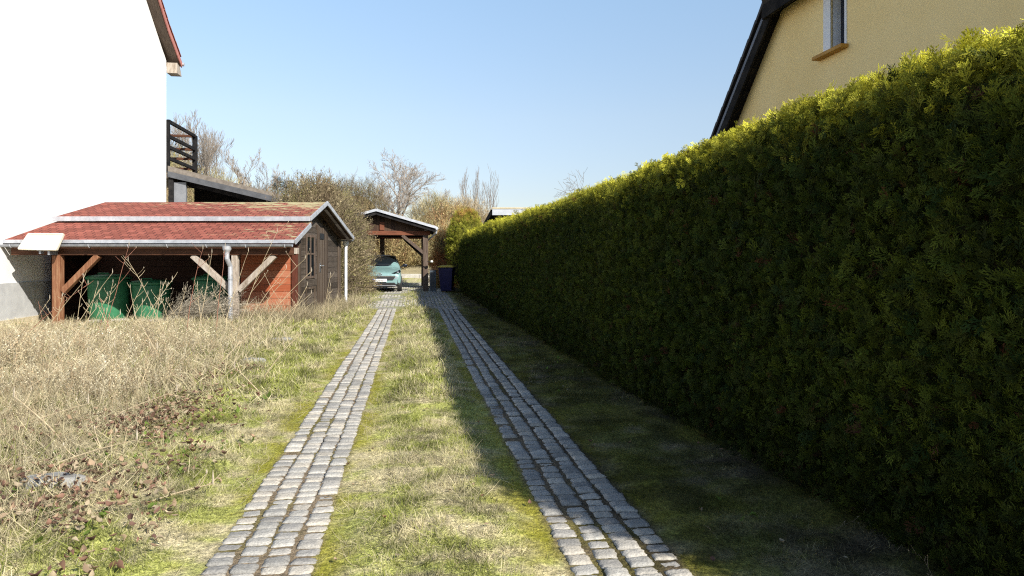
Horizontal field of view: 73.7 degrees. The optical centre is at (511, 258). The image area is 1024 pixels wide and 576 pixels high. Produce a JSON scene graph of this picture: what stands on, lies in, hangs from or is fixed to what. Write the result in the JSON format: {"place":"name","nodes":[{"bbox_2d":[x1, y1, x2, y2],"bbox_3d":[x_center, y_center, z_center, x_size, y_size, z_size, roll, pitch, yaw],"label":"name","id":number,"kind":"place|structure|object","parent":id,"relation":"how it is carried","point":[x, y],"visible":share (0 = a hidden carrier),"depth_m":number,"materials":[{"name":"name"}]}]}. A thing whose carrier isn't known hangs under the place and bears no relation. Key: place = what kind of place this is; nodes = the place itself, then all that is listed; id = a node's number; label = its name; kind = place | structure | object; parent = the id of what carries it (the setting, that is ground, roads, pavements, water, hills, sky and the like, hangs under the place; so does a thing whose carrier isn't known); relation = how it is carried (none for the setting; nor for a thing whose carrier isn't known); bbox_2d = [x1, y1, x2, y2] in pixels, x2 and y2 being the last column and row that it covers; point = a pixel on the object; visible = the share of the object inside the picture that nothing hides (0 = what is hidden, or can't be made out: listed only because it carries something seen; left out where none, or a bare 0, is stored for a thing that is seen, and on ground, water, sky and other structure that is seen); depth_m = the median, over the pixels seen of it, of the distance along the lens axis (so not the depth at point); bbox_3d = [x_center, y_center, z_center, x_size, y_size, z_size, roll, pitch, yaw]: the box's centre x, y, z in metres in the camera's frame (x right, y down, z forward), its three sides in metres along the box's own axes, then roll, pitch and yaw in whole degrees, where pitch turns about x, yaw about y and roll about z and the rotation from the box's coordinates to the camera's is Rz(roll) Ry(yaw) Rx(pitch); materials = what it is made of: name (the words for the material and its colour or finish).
{"place":"outdoors","nodes":[
{"label":"outdoors","id":0,"kind":"place"},
{"bbox_2d":[162,0,761,218],"label":"sky","id":1,"kind":"structure","parent":0,"point":[534,93],"materials":[{"name":"blue"}]},
{"bbox_2d":[0,264,961,575],"bbox_3d":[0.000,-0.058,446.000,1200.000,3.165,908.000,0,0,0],"label":"ground","id":2,"kind":"structure","parent":0,"point":[676,536],"depth_m":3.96,"materials":[{"name":"green plant"}]},
{"bbox_2d":[13,387,61,441],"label":"weed stalk","id":3,"kind":"object","parent":2,"relation":"on","point":[14,392],"visible":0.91,"depth_m":5.27,"materials":[{"name":"beige plant"}]},
{"bbox_2d":[0,394,88,435],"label":"weed stalk","id":4,"kind":"object","parent":2,"relation":"on","point":[57,412],"visible":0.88,"depth_m":5.39,"materials":[{"name":"beige plant"}]},
{"bbox_2d":[20,471,85,489],"bbox_3d":[-2.844,1.395,4.218,0.373,0.112,0.210,0,0,0],"label":"flat stone","id":5,"kind":"object","parent":2,"relation":"on","point":[68,476],"visible":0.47,"depth_m":4.18,"materials":[{"name":"grey stone"}]},
{"bbox_2d":[20,347,87,393],"bbox_3d":[-4.524,1.139,6.670,0.770,0.563,0.094,0,0,-6],"label":"weed stalk","id":6,"kind":"object","parent":2,"relation":"on","point":[58,369],"visible":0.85,"depth_m":6.65,"materials":[{"name":"beige plant"}]},
{"bbox_2d":[31,274,93,329],"bbox_3d":[-7.988,0.881,11.861,1.245,1.249,0.282,0,0,-3],"label":"weed stalk","id":7,"kind":"object","parent":2,"relation":"on","point":[57,306],"visible":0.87,"depth_m":11.86,"materials":[{"name":"beige plant"}]},
{"bbox_2d":[42,277,83,334],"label":"weed stalk","id":8,"kind":"object","parent":2,"relation":"on","point":[62,307],"visible":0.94,"depth_m":11.49,"materials":[{"name":"beige plant"}]},
{"bbox_2d":[60,305,95,360],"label":"weed stalk","id":9,"kind":"object","parent":2,"relation":"on","point":[79,331],"visible":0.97,"depth_m":8.95,"materials":[{"name":"beige plant"}]},
{"bbox_2d":[45,340,114,375],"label":"weed stalk","id":10,"kind":"object","parent":2,"relation":"on","point":[97,351],"visible":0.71,"depth_m":7.73,"materials":[{"name":"beige plant"}]},
{"bbox_2d":[75,273,85,329],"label":"weed stalk","id":11,"kind":"object","parent":2,"relation":"on","point":[79,302],"visible":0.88,"depth_m":13.38,"materials":[{"name":"beige plant"}]},
{"bbox_2d":[74,269,112,329],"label":"weed stalk","id":12,"kind":"object","parent":2,"relation":"on","point":[92,300],"visible":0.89,"depth_m":12.63,"materials":[{"name":"beige plant"}]},
{"bbox_2d":[55,426,137,463],"bbox_3d":[-2.866,1.293,4.631,0.672,0.302,0.096,0,0,0],"label":"weed stalk","id":13,"kind":"object","parent":2,"relation":"on","point":[100,445],"visible":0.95,"depth_m":4.62,"materials":[{"name":"beige plant"}]},
{"bbox_2d":[81,310,120,347],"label":"weed stalk","id":14,"kind":"object","parent":2,"relation":"on","point":[105,325],"visible":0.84,"depth_m":9.81,"materials":[{"name":"beige plant"}]},
{"bbox_2d":[85,273,132,319],"bbox_3d":[-9.500,0.922,16.100,0.984,1.195,0.984,0,0,0],"label":"green barrel","id":15,"kind":"object","parent":2,"relation":"on","point":[122,298],"visible":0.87,"depth_m":15.76,"materials":[{"name":"plastic"}]},
{"bbox_2d":[103,284,115,324],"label":"weed stalk","id":16,"kind":"object","parent":2,"relation":"on","point":[108,303],"visible":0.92,"depth_m":13.85,"materials":[{"name":"beige plant"}]},
{"bbox_2d":[106,246,134,326],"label":"weed stalk","id":17,"kind":"object","parent":2,"relation":"on","point":[119,279],"visible":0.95,"depth_m":12.03,"materials":[{"name":"brown plant"}]},
{"bbox_2d":[121,284,141,329],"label":"weed stalk","id":18,"kind":"object","parent":2,"relation":"on","point":[131,306],"visible":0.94,"depth_m":12.88,"materials":[{"name":"beige plant"}]},
{"bbox_2d":[118,342,157,382],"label":"weed stalk","id":19,"kind":"object","parent":2,"relation":"on","point":[143,359],"visible":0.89,"depth_m":7.17,"materials":[{"name":"beige plant"}]},
{"bbox_2d":[121,256,164,336],"bbox_3d":[-6.554,0.680,12.103,0.716,1.487,0.331,0,0,0],"label":"weed stalk","id":20,"kind":"object","parent":2,"relation":"on","point":[142,285],"visible":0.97,"depth_m":12.10,"materials":[{"name":"beige plant"}]},
{"bbox_2d":[0,0,289,327],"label":"white house","id":21,"kind":"structure","parent":2,"relation":"on","point":[84,123],"depth_m":17.71,"materials":[{"name":"white plaster"},{"name":"red tile"},{"name":"black stained timber"}]},
{"bbox_2d":[134,308,157,354],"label":"weed stalk","id":22,"kind":"object","parent":2,"relation":"on","point":[143,329],"visible":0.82,"depth_m":9.06,"materials":[{"name":"beige plant"}]},
{"bbox_2d":[115,384,179,414],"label":"weed stalk","id":23,"kind":"object","parent":2,"relation":"on","point":[177,387],"visible":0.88,"depth_m":6.02,"materials":[{"name":"beige plant"}]},
{"bbox_2d":[129,278,172,318],"bbox_3d":[-8.520,0.967,16.140,0.920,1.035,0.920,0,0,0],"label":"green barrel","id":24,"kind":"object","parent":2,"relation":"on","point":[153,285],"visible":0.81,"depth_m":15.80,"materials":[{"name":"plastic"}]},
{"bbox_2d":[0,307,302,575],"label":"field grass","id":25,"kind":"structure","parent":2,"relation":"on","point":[152,385],"depth_m":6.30,"materials":[{"name":"beige plant"}]},
{"bbox_2d":[88,315,221,322],"bbox_3d":[-7.823,1.416,15.135,3.055,0.304,0.306,0,0,0],"label":"rubble edging","id":26,"kind":"object","parent":2,"relation":"on","point":[144,318],"visible":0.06,"depth_m":15.05,"materials":[{"name":"stone"}]},
{"bbox_2d":[138,275,175,329],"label":"weed stalk","id":27,"kind":"object","parent":2,"relation":"on","point":[157,298],"visible":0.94,"depth_m":12.24,"materials":[{"name":"beige plant"}]},
{"bbox_2d":[0,201,353,326],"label":"garden shed","id":28,"kind":"structure","parent":2,"relation":"on","point":[159,237],"depth_m":15.70,"materials":[{"name":"red"}]},
{"bbox_2d":[18,233,64,254],"bbox_3d":[-9.795,-0.306,14.291,0.879,0.453,0.338,0,0,0],"label":"white board","id":29,"kind":"object","parent":28,"relation":"attached to","point":[41,243],"visible":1,"depth_m":14.20,"materials":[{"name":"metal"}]},
{"bbox_2d":[303,229,316,313],"bbox_3d":[-4.917,0.340,16.680,0.062,2.120,1.040,0,0,0],"label":"door","id":30,"kind":"structure","parent":28,"relation":"in","point":[310,238],"depth_m":16.58,"materials":[{"name":"brown wood"}]},
{"bbox_2d":[319,227,324,308],"bbox_3d":[-4.898,0.300,17.620,0.101,2.200,0.560,0,0,0],"label":"door","id":31,"kind":"structure","parent":28,"relation":"in","point":[321,230],"depth_m":17.60,"materials":[{"name":"brown wood"}]},
{"bbox_2d":[151,469,219,500],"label":"weed stalk","id":32,"kind":"object","parent":2,"relation":"on","point":[212,482],"visible":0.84,"depth_m":3.93,"materials":[{"name":"beige plant"}]},
{"bbox_2d":[166,147,207,201],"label":"brush shrub","id":33,"kind":"object","parent":2,"relation":"on","point":[176,165],"visible":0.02,"depth_m":36.20,"materials":[{"name":"brown plant"}]},
{"bbox_2d":[170,111,216,174],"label":"bare tree","id":34,"kind":"object","parent":2,"relation":"on","point":[176,132],"visible":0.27,"depth_m":42.26,"materials":[{"name":"brown plant"}]},
{"bbox_2d":[192,281,201,326],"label":"weed stalk","id":35,"kind":"object","parent":2,"relation":"on","point":[197,298],"visible":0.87,"depth_m":12.98,"materials":[{"name":"beige plant"}]},
{"bbox_2d":[186,242,209,332],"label":"weed stalk","id":36,"kind":"object","parent":2,"relation":"on","point":[193,285],"visible":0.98,"depth_m":11.64,"materials":[{"name":"brown plant"}]},
{"bbox_2d":[170,110,234,189],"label":"bare tree","id":37,"kind":"object","parent":2,"relation":"on","point":[203,137],"visible":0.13,"depth_m":43.52,"materials":[{"name":"brown plant"}]},
{"bbox_2d":[198,254,211,328],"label":"weed stalk","id":38,"kind":"object","parent":2,"relation":"on","point":[205,292],"visible":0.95,"depth_m":12.20,"materials":[{"name":"brown plant"}]},
{"bbox_2d":[175,120,239,190],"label":"bare tree","id":39,"kind":"object","parent":2,"relation":"on","point":[204,156],"visible":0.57,"depth_m":41.22,"materials":[{"name":"brown plant"}]},
{"bbox_2d":[191,274,227,314],"bbox_3d":[-7.050,0.873,16.140,0.963,1.055,0.963,0,0,0],"label":"green barrel","id":40,"kind":"object","parent":2,"relation":"on","point":[202,280],"visible":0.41,"depth_m":15.75,"materials":[{"name":"plastic"}]},
{"bbox_2d":[156,277,267,321],"bbox_3d":[-6.329,0.872,14.493,2.139,1.054,1.689,0,0,0],"label":"stalk heap","id":41,"kind":"object","parent":2,"relation":"on","point":[207,309],"visible":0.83,"depth_m":14.33,"materials":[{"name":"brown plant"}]},
{"bbox_2d":[187,165,243,201],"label":"brush shrub","id":42,"kind":"object","parent":2,"relation":"on","point":[217,175],"visible":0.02,"depth_m":35.46,"materials":[{"name":"brown plant"}]},
{"bbox_2d":[211,244,228,331],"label":"weed stalk","id":43,"kind":"object","parent":2,"relation":"on","point":[219,283],"visible":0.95,"depth_m":12.70,"materials":[{"name":"brown plant"}]},
{"bbox_2d":[216,328,253,367],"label":"weed stalk","id":44,"kind":"object","parent":2,"relation":"on","point":[237,344],"visible":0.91,"depth_m":8.48,"materials":[{"name":"beige plant"}]},
{"bbox_2d":[223,247,248,330],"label":"weed stalk","id":45,"kind":"object","parent":2,"relation":"on","point":[235,289],"visible":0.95,"depth_m":12.87,"materials":[{"name":"brown plant"}]},
{"bbox_2d":[220,149,261,186],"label":"bare tree","id":46,"kind":"object","parent":2,"relation":"on","point":[240,175],"visible":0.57,"depth_m":42.45,"materials":[{"name":"brown plant"}]},
{"bbox_2d":[233,361,261,394],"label":"weed stalk","id":47,"kind":"object","parent":2,"relation":"on","point":[245,377],"visible":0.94,"depth_m":6.95,"materials":[{"name":"beige plant"}]},
{"bbox_2d":[242,357,265,362],"bbox_3d":[-3.439,1.375,9.099,0.318,0.122,0.169,0,0,0],"label":"flat stone","id":48,"kind":"object","parent":2,"relation":"on","point":[255,360],"visible":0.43,"depth_m":9.06,"materials":[{"name":"grey stone"}]},
{"bbox_2d":[238,221,288,332],"bbox_3d":[-4.375,0.386,11.982,0.942,2.100,0.124,0,0,0],"label":"weed stalk","id":49,"kind":"object","parent":2,"relation":"on","point":[258,277],"visible":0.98,"depth_m":11.94,"materials":[{"name":"brown plant"}]},
{"bbox_2d":[243,162,285,191],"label":"bare tree","id":50,"kind":"object","parent":2,"relation":"on","point":[253,186],"visible":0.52,"depth_m":41.78,"materials":[{"name":"plant"}]},
{"bbox_2d":[240,180,288,194],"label":"brush shrub","id":51,"kind":"object","parent":2,"relation":"on","point":[264,187],"visible":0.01,"depth_m":34.77,"materials":[{"name":"brown plant"}]},
{"bbox_2d":[246,264,286,324],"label":"weed stalk","id":52,"kind":"object","parent":2,"relation":"on","point":[267,292],"visible":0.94,"depth_m":12.94,"materials":[{"name":"brown plant"}]},
{"bbox_2d":[6,303,539,575],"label":"dry grass","id":53,"kind":"structure","parent":2,"relation":"on","point":[395,349],"depth_m":4.71,"materials":[{"name":"beige plant"}]},
{"bbox_2d":[269,175,284,192],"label":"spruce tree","id":54,"kind":"object","parent":2,"relation":"on","point":[280,184],"visible":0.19,"depth_m":59.89,"materials":[{"name":"green plant"}]},
{"bbox_2d":[253,252,307,324],"bbox_3d":[-4.451,0.589,13.059,1.259,1.582,0.115,0,0,10],"label":"weed stalk","id":55,"kind":"object","parent":2,"relation":"on","point":[273,291],"visible":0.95,"depth_m":13.09,"materials":[{"name":"brown plant"}]},
{"bbox_2d":[263,327,300,377],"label":"weed stalk","id":56,"kind":"object","parent":2,"relation":"on","point":[284,349],"visible":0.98,"depth_m":7.92,"materials":[{"name":"beige plant"}]},
{"bbox_2d":[261,268,311,329],"bbox_3d":[-4.140,0.791,12.395,0.980,1.277,0.148,0,0,-7],"label":"weed stalk","id":57,"kind":"object","parent":2,"relation":"on","point":[286,295],"visible":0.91,"depth_m":12.45,"materials":[{"name":"beige plant"}]},
{"bbox_2d":[283,180,293,191],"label":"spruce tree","id":58,"kind":"object","parent":2,"relation":"on","point":[285,186],"visible":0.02,"depth_m":60.31,"materials":[{"name":"green plant"}]},
{"bbox_2d":[271,290,311,331],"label":"weed stalk","id":59,"kind":"object","parent":2,"relation":"on","point":[292,309],"visible":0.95,"depth_m":12.71,"materials":[{"name":"beige plant"}]},
{"bbox_2d":[284,172,304,192],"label":"bare tree","id":60,"kind":"object","parent":2,"relation":"on","point":[286,180],"visible":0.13,"depth_m":41.67,"materials":[{"name":"brown plant"}]},
{"bbox_2d":[215,289,377,322],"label":"tall dry grass","id":61,"kind":"structure","parent":2,"relation":"on","point":[299,312],"depth_m":15.35,"materials":[{"name":"beige plant"}]},
{"bbox_2d":[201,308,395,575],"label":"sett track","id":62,"kind":"structure","parent":2,"relation":"on","point":[217,564],"depth_m":4.29,"materials":[{"name":"stone"}]},
{"bbox_2d":[265,166,382,300],"bbox_3d":[-6.377,-0.563,22.958,3.566,5.104,7.398,0,0,0],"label":"shrub screen","id":63,"kind":"object","parent":2,"relation":"on","point":[359,260],"visible":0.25,"depth_m":22.21,"materials":[{"name":"brown plant"}]},
{"bbox_2d":[330,166,394,213],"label":"brush shrub","id":64,"kind":"object","parent":2,"relation":"on","point":[368,203],"visible":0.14,"depth_m":40.66,"materials":[{"name":"brown plant"}]},
{"bbox_2d":[365,210,430,269],"bbox_3d":[-6.793,-0.497,37.027,4.830,4.348,4.252,0,0,0],"label":"brush shrub","id":65,"kind":"object","parent":2,"relation":"on","point":[394,248],"visible":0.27,"depth_m":36.02,"materials":[{"name":"brown plant"}]},
{"bbox_2d":[365,149,444,215],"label":"bare tree","id":66,"kind":"object","parent":2,"relation":"on","point":[407,198],"visible":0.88,"depth_m":45.48,"materials":[{"name":"brown plant"}]},
{"bbox_2d":[360,286,457,308],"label":"paved yard","id":67,"kind":"structure","parent":2,"relation":"on","point":[433,298],"depth_m":22.43,"materials":[{"name":"stone"}]},
{"bbox_2d":[368,255,407,290],"bbox_3d":[-5.396,0.565,28.128,2.150,1.466,3.712,0,0,-9],"label":"parked car","id":68,"kind":"object","parent":67,"relation":"on","point":[387,268],"visible":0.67,"depth_m":26.81,"materials":[{"name":"teal paint"}]},
{"bbox_2d":[363,209,437,290],"bbox_3d":[-5.672,-0.272,29.437,4.754,3.352,5.885,0,0,-8],"label":"carport","id":69,"kind":"object","parent":67,"relation":"on","point":[386,225],"visible":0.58,"depth_m":27.09,"materials":[{"name":"wood"}]},
{"bbox_2d":[429,270,436,291],"bbox_3d":[-3.120,0.885,26.940,0.260,0.890,0.260,0,0,0],"label":"service box","id":70,"kind":"object","parent":67,"relation":"on","point":[432,280],"visible":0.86,"depth_m":26.82,"materials":[{"name":"grey metal"}]},
{"bbox_2d":[430,272,434,290],"bbox_3d":[-3.120,0.885,26.822,0.180,0.730,0.013,0,0,0],"label":"door","id":71,"kind":"structure","parent":70,"relation":"in","point":[432,274],"depth_m":26.82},
{"bbox_2d":[438,265,455,290],"bbox_3d":[-2.519,0.772,26.416,0.600,1.048,0.802,0,0,4],"label":"wheelie bin","id":72,"kind":"object","parent":67,"relation":"on","point":[446,275],"visible":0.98,"depth_m":26.12,"materials":[{"name":"blue plastic"}]},
{"bbox_2d":[401,274,428,277],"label":"concrete kerb","id":73,"kind":"structure","parent":2,"relation":"on","point":[411,275],"depth_m":34.40,"materials":[{"name":"grey concrete"}]},
{"bbox_2d":[402,283,429,284],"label":"concrete kerb","id":74,"kind":"structure","parent":2,"relation":"on","point":[412,284],"depth_m":33.20,"materials":[{"name":"grey concrete"}]},
{"bbox_2d":[2,336,832,543],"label":"green weeds","id":75,"kind":"object","parent":2,"relation":"on","point":[102,513],"visible":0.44,"depth_m":4.78,"materials":[{"name":"green plant"}]},
{"bbox_2d":[396,212,441,265],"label":"brush shrub","id":76,"kind":"object","parent":2,"relation":"on","point":[417,261],"visible":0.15,"depth_m":36.81,"materials":[{"name":"brown plant"}]},
{"bbox_2d":[0,329,847,575],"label":"fallen leaves","id":77,"kind":"object","parent":2,"relation":"on","point":[92,568],"visible":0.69,"depth_m":4.34,"materials":[{"name":"dry brown leaves"}]},
{"bbox_2d":[402,187,459,221],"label":"brush shrub","id":78,"kind":"object","parent":2,"relation":"on","point":[422,207],"visible":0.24,"depth_m":42.98,"materials":[{"name":"brown plant"}]},
{"bbox_2d":[54,353,815,575],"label":"moss","id":79,"kind":"object","parent":2,"relation":"on","point":[453,478],"visible":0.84,"depth_m":4.55,"materials":[{"name":"green plant"}]},
{"bbox_2d":[427,188,449,205],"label":"bare tree","id":80,"kind":"object","parent":2,"relation":"on","point":[442,196],"visible":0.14,"depth_m":47.33,"materials":[{"name":"grey plant"}]},
{"bbox_2d":[428,217,458,287],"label":"shrub","id":81,"kind":"object","parent":2,"relation":"on","point":[439,259],"visible":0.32,"depth_m":30.21,"materials":[{"name":"brown plant"}]},
{"bbox_2d":[423,196,474,240],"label":"brush shrub","id":82,"kind":"object","parent":2,"relation":"on","point":[445,215],"visible":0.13,"depth_m":38.02,"materials":[{"name":"brown plant"}]},
{"bbox_2d":[444,204,481,288],"bbox_3d":[-1.962,-0.436,29.198,1.929,3.814,2.064,0,0,0],"label":"round conifer","id":83,"kind":"object","parent":2,"relation":"on","point":[467,218],"visible":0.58,"depth_m":28.75,"materials":[{"name":"green plant"}]},
{"bbox_2d":[1,322,931,575],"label":"lawn twigs","id":84,"kind":"object","parent":2,"relation":"on","point":[484,468],"visible":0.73,"depth_m":4.14,"materials":[{"name":"brown wood"}]},
{"bbox_2d":[448,192,491,224],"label":"brush shrub","id":85,"kind":"object","parent":2,"relation":"on","point":[480,210],"visible":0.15,"depth_m":44.63,"materials":[{"name":"brown plant"}]},
{"bbox_2d":[459,169,483,206],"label":"bare tree","id":86,"kind":"object","parent":2,"relation":"on","point":[465,184],"visible":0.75,"depth_m":60.31,"materials":[{"name":"grey plant"}]},
{"bbox_2d":[479,170,499,208],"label":"bare tree","id":87,"kind":"object","parent":2,"relation":"on","point":[493,195],"visible":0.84,"depth_m":59.92,"materials":[{"name":"grey plant"}]},
{"bbox_2d":[483,207,533,223],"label":"flat roof garage","id":88,"kind":"structure","parent":2,"relation":"on","point":[496,212],"depth_m":23.95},
{"bbox_2d":[438,308,692,575],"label":"sett track","id":89,"kind":"structure","parent":2,"relation":"on","point":[634,554],"depth_m":4.24,"materials":[{"name":"stone"}]},
{"bbox_2d":[554,167,587,196],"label":"bare tree","id":90,"kind":"object","parent":2,"relation":"on","point":[572,184],"visible":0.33,"depth_m":60.41,"materials":[{"name":"plant"}]},
{"bbox_2d":[457,18,1023,575],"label":"conifer hedge","id":91,"kind":"object","parent":2,"relation":"on","point":[821,294],"visible":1,"depth_m":3.66,"materials":[{"name":"green plant"}]},
{"bbox_2d":[709,0,1023,140],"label":"yellow house","id":92,"kind":"structure","parent":2,"relation":"on","point":[793,49],"depth_m":8.92,"materials":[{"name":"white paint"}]},
{"bbox_2d":[841,0,843,42],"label":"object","id":93,"kind":"structure","parent":92,"relation":"in","point":[842,1],"depth_m":8.90,"materials":[{"name":"glass"}]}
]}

